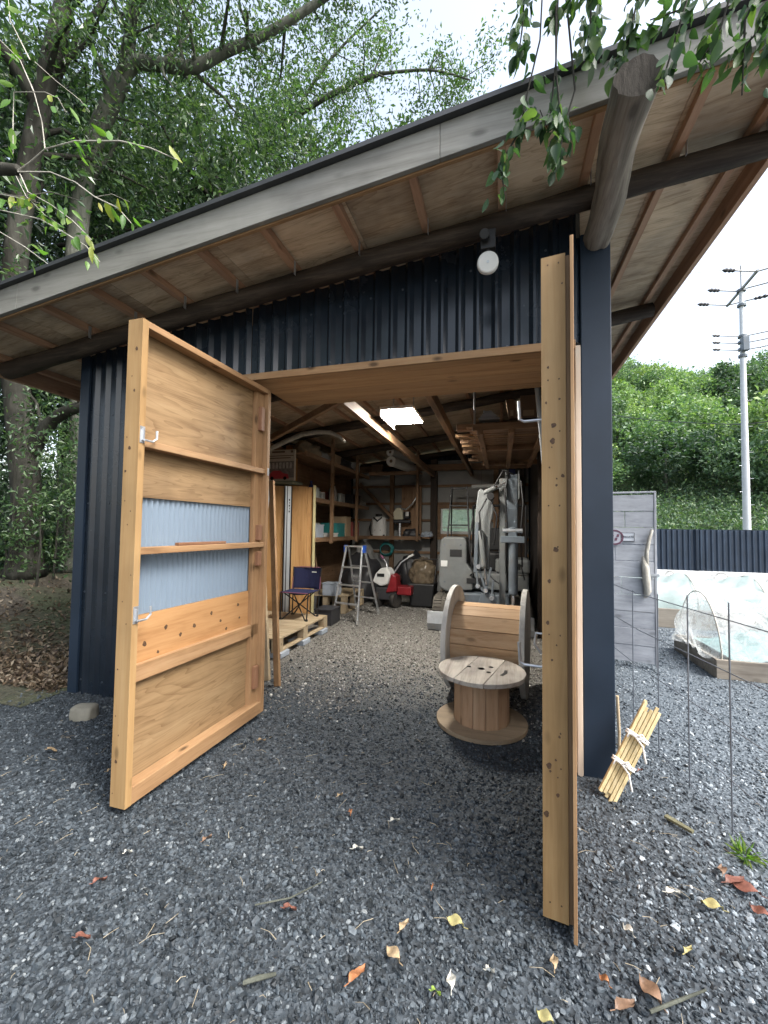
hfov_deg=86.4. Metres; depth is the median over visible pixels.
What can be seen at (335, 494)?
spray bottle
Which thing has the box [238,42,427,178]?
forest tree
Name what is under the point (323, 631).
paving block
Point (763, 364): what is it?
hill tree
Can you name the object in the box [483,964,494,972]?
fallen leaf
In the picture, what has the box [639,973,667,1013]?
fallen leaf
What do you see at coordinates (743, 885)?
fallen leaf
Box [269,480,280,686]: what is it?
timber
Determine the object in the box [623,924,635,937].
fallen leaf
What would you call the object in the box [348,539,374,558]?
tarp pile
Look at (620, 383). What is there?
lime tree
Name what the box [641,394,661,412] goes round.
feathery tree
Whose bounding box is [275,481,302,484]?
bracket shelf
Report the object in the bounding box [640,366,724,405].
hill tree
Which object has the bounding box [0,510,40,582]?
forest shrub
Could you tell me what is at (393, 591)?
garden tiller
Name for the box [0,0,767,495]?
sky
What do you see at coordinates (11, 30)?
forest tree
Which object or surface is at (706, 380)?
hill tree
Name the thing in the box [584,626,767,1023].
dry gravel
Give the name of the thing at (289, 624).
pallet
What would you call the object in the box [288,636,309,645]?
paving block
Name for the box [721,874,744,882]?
fallen leaf
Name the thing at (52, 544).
forest shrub
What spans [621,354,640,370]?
hill tree
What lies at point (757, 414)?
hill tree
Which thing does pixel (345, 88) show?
slender tree
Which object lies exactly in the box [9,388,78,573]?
forest shrub
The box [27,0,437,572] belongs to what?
evergreen tree
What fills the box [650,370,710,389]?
hill tree
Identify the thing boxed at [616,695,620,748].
pale stick
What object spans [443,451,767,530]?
hillside
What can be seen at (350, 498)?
tool case
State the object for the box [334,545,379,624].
stepladder
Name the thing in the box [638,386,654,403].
feathery tree
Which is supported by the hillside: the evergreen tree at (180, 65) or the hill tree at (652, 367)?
the hill tree at (652, 367)
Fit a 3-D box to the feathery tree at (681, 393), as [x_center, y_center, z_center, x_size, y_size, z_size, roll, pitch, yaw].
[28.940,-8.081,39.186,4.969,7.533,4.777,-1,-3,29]
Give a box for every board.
[401,487,421,535]
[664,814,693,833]
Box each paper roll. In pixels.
[386,456,415,471]
[387,449,414,463]
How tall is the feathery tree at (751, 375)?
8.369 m
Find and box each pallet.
[268,611,326,652]
[314,588,363,613]
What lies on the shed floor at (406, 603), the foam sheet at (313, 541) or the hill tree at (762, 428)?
the foam sheet at (313, 541)
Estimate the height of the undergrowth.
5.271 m
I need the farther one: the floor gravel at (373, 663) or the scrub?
the scrub
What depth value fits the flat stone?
3.13 m
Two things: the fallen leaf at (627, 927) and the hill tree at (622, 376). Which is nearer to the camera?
the fallen leaf at (627, 927)
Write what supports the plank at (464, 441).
on the lumber rack
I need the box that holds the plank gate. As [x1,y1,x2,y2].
[613,491,659,667]
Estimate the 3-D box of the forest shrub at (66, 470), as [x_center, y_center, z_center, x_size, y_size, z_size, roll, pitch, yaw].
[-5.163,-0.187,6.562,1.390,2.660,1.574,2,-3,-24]
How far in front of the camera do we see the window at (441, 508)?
9.67 m
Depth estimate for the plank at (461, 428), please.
4.66 m
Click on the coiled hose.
(391, 548)
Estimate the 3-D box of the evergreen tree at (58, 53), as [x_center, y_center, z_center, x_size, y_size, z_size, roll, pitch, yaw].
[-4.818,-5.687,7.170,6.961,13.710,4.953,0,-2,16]
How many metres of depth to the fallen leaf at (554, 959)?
1.39 m
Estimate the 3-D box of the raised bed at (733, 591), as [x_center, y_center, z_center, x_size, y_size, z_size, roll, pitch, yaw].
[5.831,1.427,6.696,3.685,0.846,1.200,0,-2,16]
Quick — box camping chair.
[279,566,321,621]
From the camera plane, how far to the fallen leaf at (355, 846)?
1.89 m
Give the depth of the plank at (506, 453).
6.01 m
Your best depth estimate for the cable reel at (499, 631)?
3.60 m
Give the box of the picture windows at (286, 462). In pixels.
[269,462,291,468]
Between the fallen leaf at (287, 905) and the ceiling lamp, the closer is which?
the fallen leaf at (287, 905)
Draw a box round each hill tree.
[612,365,638,384]
[612,415,701,481]
[612,443,629,469]
[613,368,637,381]
[613,426,736,493]
[613,458,634,490]
[615,356,647,375]
[616,362,658,386]
[619,375,657,390]
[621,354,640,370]
[628,367,680,394]
[631,359,682,388]
[638,387,740,468]
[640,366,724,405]
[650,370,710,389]
[677,389,738,430]
[679,366,713,378]
[680,420,758,485]
[685,417,767,499]
[687,373,737,395]
[704,360,739,373]
[706,385,767,460]
[732,360,756,372]
[747,355,767,373]
[748,344,767,365]
[756,427,767,463]
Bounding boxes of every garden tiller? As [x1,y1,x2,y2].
[372,554,413,607]
[394,550,420,595]
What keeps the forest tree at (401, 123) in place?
on the ground
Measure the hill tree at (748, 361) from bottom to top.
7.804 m
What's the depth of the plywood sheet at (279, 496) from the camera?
6.34 m
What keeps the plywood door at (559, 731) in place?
in the shed
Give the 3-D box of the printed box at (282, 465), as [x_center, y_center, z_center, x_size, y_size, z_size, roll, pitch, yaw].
[-1.583,-0.714,6.314,0.470,0.488,0.048,0,-2,16]
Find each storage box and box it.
[315,524,323,537]
[320,523,344,536]
[322,581,341,595]
[327,453,340,463]
[334,517,350,535]
[351,462,359,471]
[351,522,359,535]
[371,464,384,471]
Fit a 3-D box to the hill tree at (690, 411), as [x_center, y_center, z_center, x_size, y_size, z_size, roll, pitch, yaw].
[25.023,-6.268,33.618,8.212,7.720,7.632,0,-3,26]
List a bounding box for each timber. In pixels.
[264,582,270,680]
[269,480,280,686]
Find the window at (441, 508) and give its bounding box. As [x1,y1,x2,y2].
[437,505,475,537]
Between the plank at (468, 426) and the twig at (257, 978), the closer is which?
the twig at (257, 978)
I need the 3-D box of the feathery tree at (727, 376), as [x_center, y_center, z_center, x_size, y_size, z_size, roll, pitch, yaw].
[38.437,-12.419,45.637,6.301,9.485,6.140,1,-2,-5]
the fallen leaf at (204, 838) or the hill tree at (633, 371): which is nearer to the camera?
the fallen leaf at (204, 838)
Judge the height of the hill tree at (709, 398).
6.871 m
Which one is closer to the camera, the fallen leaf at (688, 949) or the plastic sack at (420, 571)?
the fallen leaf at (688, 949)
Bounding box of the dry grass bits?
[0,700,765,1023]
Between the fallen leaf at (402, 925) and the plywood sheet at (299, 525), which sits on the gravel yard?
the fallen leaf at (402, 925)
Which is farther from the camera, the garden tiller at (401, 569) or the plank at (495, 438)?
the garden tiller at (401, 569)
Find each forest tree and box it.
[0,0,151,279]
[0,6,182,499]
[0,22,185,474]
[41,1,377,256]
[61,52,283,252]
[232,148,289,187]
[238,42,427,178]
[372,103,427,135]
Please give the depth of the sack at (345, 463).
8.46 m
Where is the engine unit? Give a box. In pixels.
[393,497,415,535]
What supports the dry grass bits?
on the gravel yard
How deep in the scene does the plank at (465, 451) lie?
5.95 m
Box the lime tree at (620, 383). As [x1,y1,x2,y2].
[612,378,642,393]
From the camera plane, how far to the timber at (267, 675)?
4.06 m
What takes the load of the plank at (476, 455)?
on the lumber rack
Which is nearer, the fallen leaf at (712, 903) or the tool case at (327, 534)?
the fallen leaf at (712, 903)
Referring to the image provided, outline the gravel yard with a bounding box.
[0,598,767,1023]
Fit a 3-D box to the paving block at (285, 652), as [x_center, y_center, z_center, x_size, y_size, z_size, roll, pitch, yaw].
[-1.246,1.641,4.761,0.220,0.061,0.200,0,-2,16]
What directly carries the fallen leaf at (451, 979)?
on the gravel yard
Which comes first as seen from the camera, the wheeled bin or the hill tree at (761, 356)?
the wheeled bin
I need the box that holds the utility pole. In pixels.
[698,265,767,529]
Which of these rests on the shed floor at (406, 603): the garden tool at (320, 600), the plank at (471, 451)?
the garden tool at (320, 600)
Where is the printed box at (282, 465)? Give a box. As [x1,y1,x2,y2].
[269,449,295,480]
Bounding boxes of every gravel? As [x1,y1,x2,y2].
[264,604,541,743]
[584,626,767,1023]
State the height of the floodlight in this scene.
0.289 m
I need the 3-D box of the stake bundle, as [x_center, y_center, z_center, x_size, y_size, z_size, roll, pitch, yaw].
[1.397,1.356,2.313,0.374,0.542,0.102,1,-2,-10]
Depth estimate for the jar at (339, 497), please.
8.16 m
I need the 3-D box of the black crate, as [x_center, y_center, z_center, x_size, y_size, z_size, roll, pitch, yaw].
[-0.894,1.627,6.457,0.300,0.240,0.370,0,-2,16]
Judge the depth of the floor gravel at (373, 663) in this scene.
4.71 m
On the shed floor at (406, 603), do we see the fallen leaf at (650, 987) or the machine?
the machine
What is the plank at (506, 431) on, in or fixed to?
on the lumber rack
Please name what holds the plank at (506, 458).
on the lumber rack
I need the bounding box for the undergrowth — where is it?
[0,421,73,589]
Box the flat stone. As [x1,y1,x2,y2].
[68,702,98,721]
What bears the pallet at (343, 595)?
on the shed floor at (406, 603)
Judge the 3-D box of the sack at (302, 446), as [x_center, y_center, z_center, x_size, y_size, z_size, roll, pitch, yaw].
[-1.343,-1.079,7.045,0.572,0.278,0.543,3,-3,-43]
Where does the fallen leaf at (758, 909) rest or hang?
on the gravel yard
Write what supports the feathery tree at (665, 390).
on the hillside
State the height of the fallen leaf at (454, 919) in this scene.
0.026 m
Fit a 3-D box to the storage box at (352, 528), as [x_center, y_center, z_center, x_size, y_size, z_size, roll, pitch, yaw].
[-0.795,0.382,9.063,0.390,0.320,0.420,0,-2,16]
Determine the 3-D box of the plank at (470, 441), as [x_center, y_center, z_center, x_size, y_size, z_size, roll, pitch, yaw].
[1.533,-0.920,5.129,0.926,0.040,0.100,0,-2,16]
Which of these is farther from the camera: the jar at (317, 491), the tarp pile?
the tarp pile
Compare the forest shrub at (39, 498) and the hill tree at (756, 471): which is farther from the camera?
the hill tree at (756, 471)
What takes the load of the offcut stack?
on the plank at (468, 426)
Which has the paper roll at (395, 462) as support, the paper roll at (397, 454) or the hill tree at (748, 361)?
the paper roll at (397, 454)
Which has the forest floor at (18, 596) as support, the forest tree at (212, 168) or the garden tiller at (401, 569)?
the forest tree at (212, 168)
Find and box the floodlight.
[477,228,498,274]
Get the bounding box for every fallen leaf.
[71,931,90,938]
[89,876,106,883]
[201,833,211,841]
[280,902,296,910]
[344,963,364,986]
[350,844,362,849]
[387,946,402,965]
[397,918,408,933]
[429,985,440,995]
[446,969,455,995]
[447,913,467,928]
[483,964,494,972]
[536,1008,553,1023]
[550,953,558,973]
[599,973,611,988]
[610,996,634,1010]
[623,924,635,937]
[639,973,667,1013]
[662,886,679,893]
[682,945,692,954]
[701,897,728,912]
[717,863,726,876]
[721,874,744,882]
[731,879,767,898]
[749,902,767,915]
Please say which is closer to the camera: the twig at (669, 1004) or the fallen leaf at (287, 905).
the twig at (669, 1004)
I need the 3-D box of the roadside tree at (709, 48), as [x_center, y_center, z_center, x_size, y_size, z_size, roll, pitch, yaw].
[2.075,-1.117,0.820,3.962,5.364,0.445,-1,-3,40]
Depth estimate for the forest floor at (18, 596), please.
5.30 m
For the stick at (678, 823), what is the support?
on the gravel yard
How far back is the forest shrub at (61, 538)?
6.42 m
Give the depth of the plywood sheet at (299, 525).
6.43 m
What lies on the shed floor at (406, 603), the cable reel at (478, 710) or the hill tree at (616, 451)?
the cable reel at (478, 710)
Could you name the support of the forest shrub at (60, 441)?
on the forest floor at (18, 596)
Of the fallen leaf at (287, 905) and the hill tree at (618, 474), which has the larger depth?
the hill tree at (618, 474)
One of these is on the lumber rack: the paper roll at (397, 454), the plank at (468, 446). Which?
the plank at (468, 446)
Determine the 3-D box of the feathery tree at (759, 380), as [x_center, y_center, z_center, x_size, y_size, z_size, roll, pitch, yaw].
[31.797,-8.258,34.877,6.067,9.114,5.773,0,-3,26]
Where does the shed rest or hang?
on the gravel yard
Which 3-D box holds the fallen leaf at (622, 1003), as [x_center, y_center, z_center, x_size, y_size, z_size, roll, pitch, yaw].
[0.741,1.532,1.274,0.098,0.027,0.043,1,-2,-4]
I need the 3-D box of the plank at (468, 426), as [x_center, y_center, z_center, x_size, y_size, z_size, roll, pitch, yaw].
[1.352,-0.951,4.445,0.897,0.040,0.100,0,-2,16]
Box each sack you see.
[292,440,321,456]
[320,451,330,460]
[340,457,353,469]
[408,557,437,583]
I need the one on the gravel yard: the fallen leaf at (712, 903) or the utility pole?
the fallen leaf at (712, 903)
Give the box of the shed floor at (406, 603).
[257,595,572,764]
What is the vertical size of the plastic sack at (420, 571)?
0.523 m
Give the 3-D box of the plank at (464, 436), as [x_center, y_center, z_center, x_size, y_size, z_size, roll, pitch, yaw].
[1.404,-0.930,4.921,1.060,0.040,0.100,0,-2,16]
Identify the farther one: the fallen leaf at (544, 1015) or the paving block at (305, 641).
the paving block at (305, 641)
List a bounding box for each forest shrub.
[0,401,76,573]
[0,416,78,579]
[0,475,76,581]
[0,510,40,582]
[1,451,76,586]
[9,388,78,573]
[43,525,70,571]
[46,433,76,537]
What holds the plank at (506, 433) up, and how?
on the lumber rack
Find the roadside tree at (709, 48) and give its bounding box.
[482,0,767,212]
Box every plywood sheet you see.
[267,486,283,611]
[290,486,306,612]
[305,487,312,613]
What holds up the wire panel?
on the gravel yard
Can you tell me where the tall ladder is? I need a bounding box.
[447,486,470,559]
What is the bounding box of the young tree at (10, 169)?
[0,0,181,274]
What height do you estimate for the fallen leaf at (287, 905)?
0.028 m
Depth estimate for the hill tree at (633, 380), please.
61.20 m
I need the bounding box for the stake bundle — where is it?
[599,699,660,801]
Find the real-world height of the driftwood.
0.245 m
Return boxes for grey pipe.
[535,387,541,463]
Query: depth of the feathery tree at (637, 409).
42.12 m
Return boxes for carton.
[520,395,536,419]
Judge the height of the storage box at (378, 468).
0.200 m
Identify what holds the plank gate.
attached to the shed
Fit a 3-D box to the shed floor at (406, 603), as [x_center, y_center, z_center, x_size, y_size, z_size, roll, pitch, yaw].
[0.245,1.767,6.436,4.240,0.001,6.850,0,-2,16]
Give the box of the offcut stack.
[479,411,499,422]
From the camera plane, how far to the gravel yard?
1.80 m
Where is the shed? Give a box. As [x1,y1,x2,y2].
[0,0,767,945]
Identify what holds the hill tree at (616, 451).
on the hillside
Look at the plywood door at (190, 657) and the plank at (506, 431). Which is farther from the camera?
the plank at (506, 431)
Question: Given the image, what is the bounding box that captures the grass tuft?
[725,832,767,869]
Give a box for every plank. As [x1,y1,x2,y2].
[456,433,538,438]
[457,424,472,432]
[460,439,535,444]
[462,444,477,447]
[463,449,539,453]
[466,421,520,429]
[468,438,536,442]
[468,449,539,452]
[468,458,528,461]
[470,429,538,433]
[471,435,537,440]
[472,442,535,445]
[472,455,536,457]
[473,431,538,435]
[474,453,530,456]
[477,456,536,458]
[478,452,531,454]
[479,457,536,459]
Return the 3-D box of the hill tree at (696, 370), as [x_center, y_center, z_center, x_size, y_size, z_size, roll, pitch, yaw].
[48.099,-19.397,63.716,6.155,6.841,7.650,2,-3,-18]
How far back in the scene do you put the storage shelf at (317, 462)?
8.47 m
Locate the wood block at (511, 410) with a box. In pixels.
[505,399,517,420]
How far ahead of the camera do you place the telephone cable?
19.82 m
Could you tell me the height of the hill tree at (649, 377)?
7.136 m
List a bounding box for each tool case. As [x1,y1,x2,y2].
[324,533,337,536]
[345,494,360,504]
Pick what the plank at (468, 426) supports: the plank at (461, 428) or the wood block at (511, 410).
the wood block at (511, 410)
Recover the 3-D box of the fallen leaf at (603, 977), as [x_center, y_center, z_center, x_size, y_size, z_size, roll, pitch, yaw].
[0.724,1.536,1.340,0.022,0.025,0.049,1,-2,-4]
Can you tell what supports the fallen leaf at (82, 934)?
on the gravel yard
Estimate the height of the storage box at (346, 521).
0.420 m
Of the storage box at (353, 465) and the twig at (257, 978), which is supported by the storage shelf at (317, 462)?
the storage box at (353, 465)
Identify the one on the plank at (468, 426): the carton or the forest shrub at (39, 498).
the carton
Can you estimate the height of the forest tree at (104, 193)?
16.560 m
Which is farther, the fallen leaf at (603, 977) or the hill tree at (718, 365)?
the hill tree at (718, 365)
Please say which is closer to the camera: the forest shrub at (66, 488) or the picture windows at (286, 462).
the picture windows at (286, 462)
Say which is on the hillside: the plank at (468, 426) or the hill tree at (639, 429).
the hill tree at (639, 429)
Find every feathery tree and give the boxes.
[612,381,643,409]
[612,391,647,464]
[613,395,643,422]
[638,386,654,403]
[641,376,683,414]
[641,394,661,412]
[663,390,712,434]
[695,358,747,403]
[715,363,767,428]
[730,399,767,466]
[734,361,766,398]
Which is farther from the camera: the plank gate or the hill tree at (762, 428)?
the hill tree at (762, 428)
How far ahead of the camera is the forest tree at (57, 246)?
8.98 m
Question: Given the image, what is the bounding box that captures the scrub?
[613,459,767,529]
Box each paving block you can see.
[269,649,289,658]
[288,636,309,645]
[308,627,327,634]
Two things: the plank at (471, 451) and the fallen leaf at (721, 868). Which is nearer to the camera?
the fallen leaf at (721, 868)
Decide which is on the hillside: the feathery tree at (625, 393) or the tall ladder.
the feathery tree at (625, 393)
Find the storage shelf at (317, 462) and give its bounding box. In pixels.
[283,438,431,542]
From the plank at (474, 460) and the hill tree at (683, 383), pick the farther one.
the hill tree at (683, 383)
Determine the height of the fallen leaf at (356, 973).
0.026 m
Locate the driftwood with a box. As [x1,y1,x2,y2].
[270,430,345,450]
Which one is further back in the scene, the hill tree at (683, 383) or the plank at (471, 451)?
the hill tree at (683, 383)
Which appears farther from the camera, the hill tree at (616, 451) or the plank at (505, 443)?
the hill tree at (616, 451)
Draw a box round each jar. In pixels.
[316,487,319,497]
[337,493,341,501]
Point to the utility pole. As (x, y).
(744, 341)
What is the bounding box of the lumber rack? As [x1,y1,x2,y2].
[472,392,539,468]
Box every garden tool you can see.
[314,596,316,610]
[315,551,322,606]
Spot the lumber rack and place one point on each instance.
(510, 446)
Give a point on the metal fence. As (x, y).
(704, 553)
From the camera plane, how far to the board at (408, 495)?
9.64 m
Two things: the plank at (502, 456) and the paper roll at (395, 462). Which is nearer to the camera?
the plank at (502, 456)
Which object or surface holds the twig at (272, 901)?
on the gravel yard
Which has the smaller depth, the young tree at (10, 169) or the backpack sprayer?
the young tree at (10, 169)
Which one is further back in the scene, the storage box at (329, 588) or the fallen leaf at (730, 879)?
the storage box at (329, 588)
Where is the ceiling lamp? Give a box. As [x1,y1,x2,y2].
[380,397,422,429]
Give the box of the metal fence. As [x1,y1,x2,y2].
[614,529,767,581]
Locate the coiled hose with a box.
[380,542,393,556]
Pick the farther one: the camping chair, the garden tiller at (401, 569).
the garden tiller at (401, 569)
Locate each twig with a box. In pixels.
[243,972,275,985]
[255,882,321,905]
[649,989,706,1013]
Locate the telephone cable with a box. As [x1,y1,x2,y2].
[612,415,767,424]
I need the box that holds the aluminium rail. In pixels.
[282,486,291,611]
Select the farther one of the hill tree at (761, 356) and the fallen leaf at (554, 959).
the hill tree at (761, 356)
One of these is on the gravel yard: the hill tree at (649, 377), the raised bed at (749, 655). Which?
the raised bed at (749, 655)
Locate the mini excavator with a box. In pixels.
[427,470,534,637]
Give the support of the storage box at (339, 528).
on the storage shelf at (317, 462)
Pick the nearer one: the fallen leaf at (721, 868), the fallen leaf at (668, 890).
the fallen leaf at (668, 890)
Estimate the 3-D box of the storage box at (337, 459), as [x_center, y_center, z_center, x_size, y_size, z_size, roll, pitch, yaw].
[-1.121,-1.006,8.048,0.420,0.220,0.470,0,-2,16]
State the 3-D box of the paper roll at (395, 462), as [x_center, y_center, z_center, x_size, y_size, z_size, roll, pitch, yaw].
[0.422,-1.037,9.106,0.210,0.210,1.250,0,-3,26]
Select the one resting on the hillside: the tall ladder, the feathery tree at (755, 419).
the feathery tree at (755, 419)
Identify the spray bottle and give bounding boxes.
[334,484,336,500]
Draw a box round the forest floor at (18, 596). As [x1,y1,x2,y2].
[0,540,71,706]
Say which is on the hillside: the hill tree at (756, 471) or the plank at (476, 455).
the hill tree at (756, 471)
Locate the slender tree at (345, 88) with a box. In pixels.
[215,0,522,196]
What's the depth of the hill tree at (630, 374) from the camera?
62.61 m
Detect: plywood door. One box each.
[110,318,270,809]
[517,235,577,945]
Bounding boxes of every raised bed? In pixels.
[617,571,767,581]
[617,572,767,633]
[672,590,767,682]
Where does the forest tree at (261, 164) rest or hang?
on the forest floor at (18, 596)
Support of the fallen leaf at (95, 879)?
on the gravel yard
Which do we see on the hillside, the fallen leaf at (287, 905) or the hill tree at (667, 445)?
the hill tree at (667, 445)
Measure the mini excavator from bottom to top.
2.359 m
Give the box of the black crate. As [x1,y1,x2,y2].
[314,605,340,625]
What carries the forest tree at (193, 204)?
on the forest floor at (18, 596)
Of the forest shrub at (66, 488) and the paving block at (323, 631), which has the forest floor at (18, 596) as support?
the forest shrub at (66, 488)
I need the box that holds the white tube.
[472,482,519,487]
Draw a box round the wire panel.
[614,584,767,866]
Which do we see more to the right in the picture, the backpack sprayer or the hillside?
the hillside
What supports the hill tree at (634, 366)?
on the hillside
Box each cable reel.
[436,656,527,744]
[440,585,530,699]
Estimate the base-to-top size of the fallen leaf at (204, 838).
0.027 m
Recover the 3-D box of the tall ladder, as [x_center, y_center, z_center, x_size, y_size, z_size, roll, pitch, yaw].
[1.602,0.670,8.749,0.620,2.415,0.794,0,-2,16]
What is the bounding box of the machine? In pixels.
[341,552,381,602]
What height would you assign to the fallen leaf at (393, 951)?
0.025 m
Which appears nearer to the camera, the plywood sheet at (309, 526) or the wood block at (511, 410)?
the wood block at (511, 410)
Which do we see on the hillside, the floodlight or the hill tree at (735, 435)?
the hill tree at (735, 435)
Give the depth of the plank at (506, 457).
6.34 m
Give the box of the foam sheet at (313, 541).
[310,485,315,613]
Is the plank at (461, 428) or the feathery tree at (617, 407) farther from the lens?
the feathery tree at (617, 407)
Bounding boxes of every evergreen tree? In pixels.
[0,0,243,579]
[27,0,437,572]
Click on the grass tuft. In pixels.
(740, 848)
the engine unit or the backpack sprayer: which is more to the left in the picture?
the backpack sprayer
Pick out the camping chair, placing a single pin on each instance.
(306, 577)
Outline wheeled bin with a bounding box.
[406,558,437,606]
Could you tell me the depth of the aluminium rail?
6.33 m
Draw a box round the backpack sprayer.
[369,514,386,535]
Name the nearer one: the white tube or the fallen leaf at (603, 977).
the fallen leaf at (603, 977)

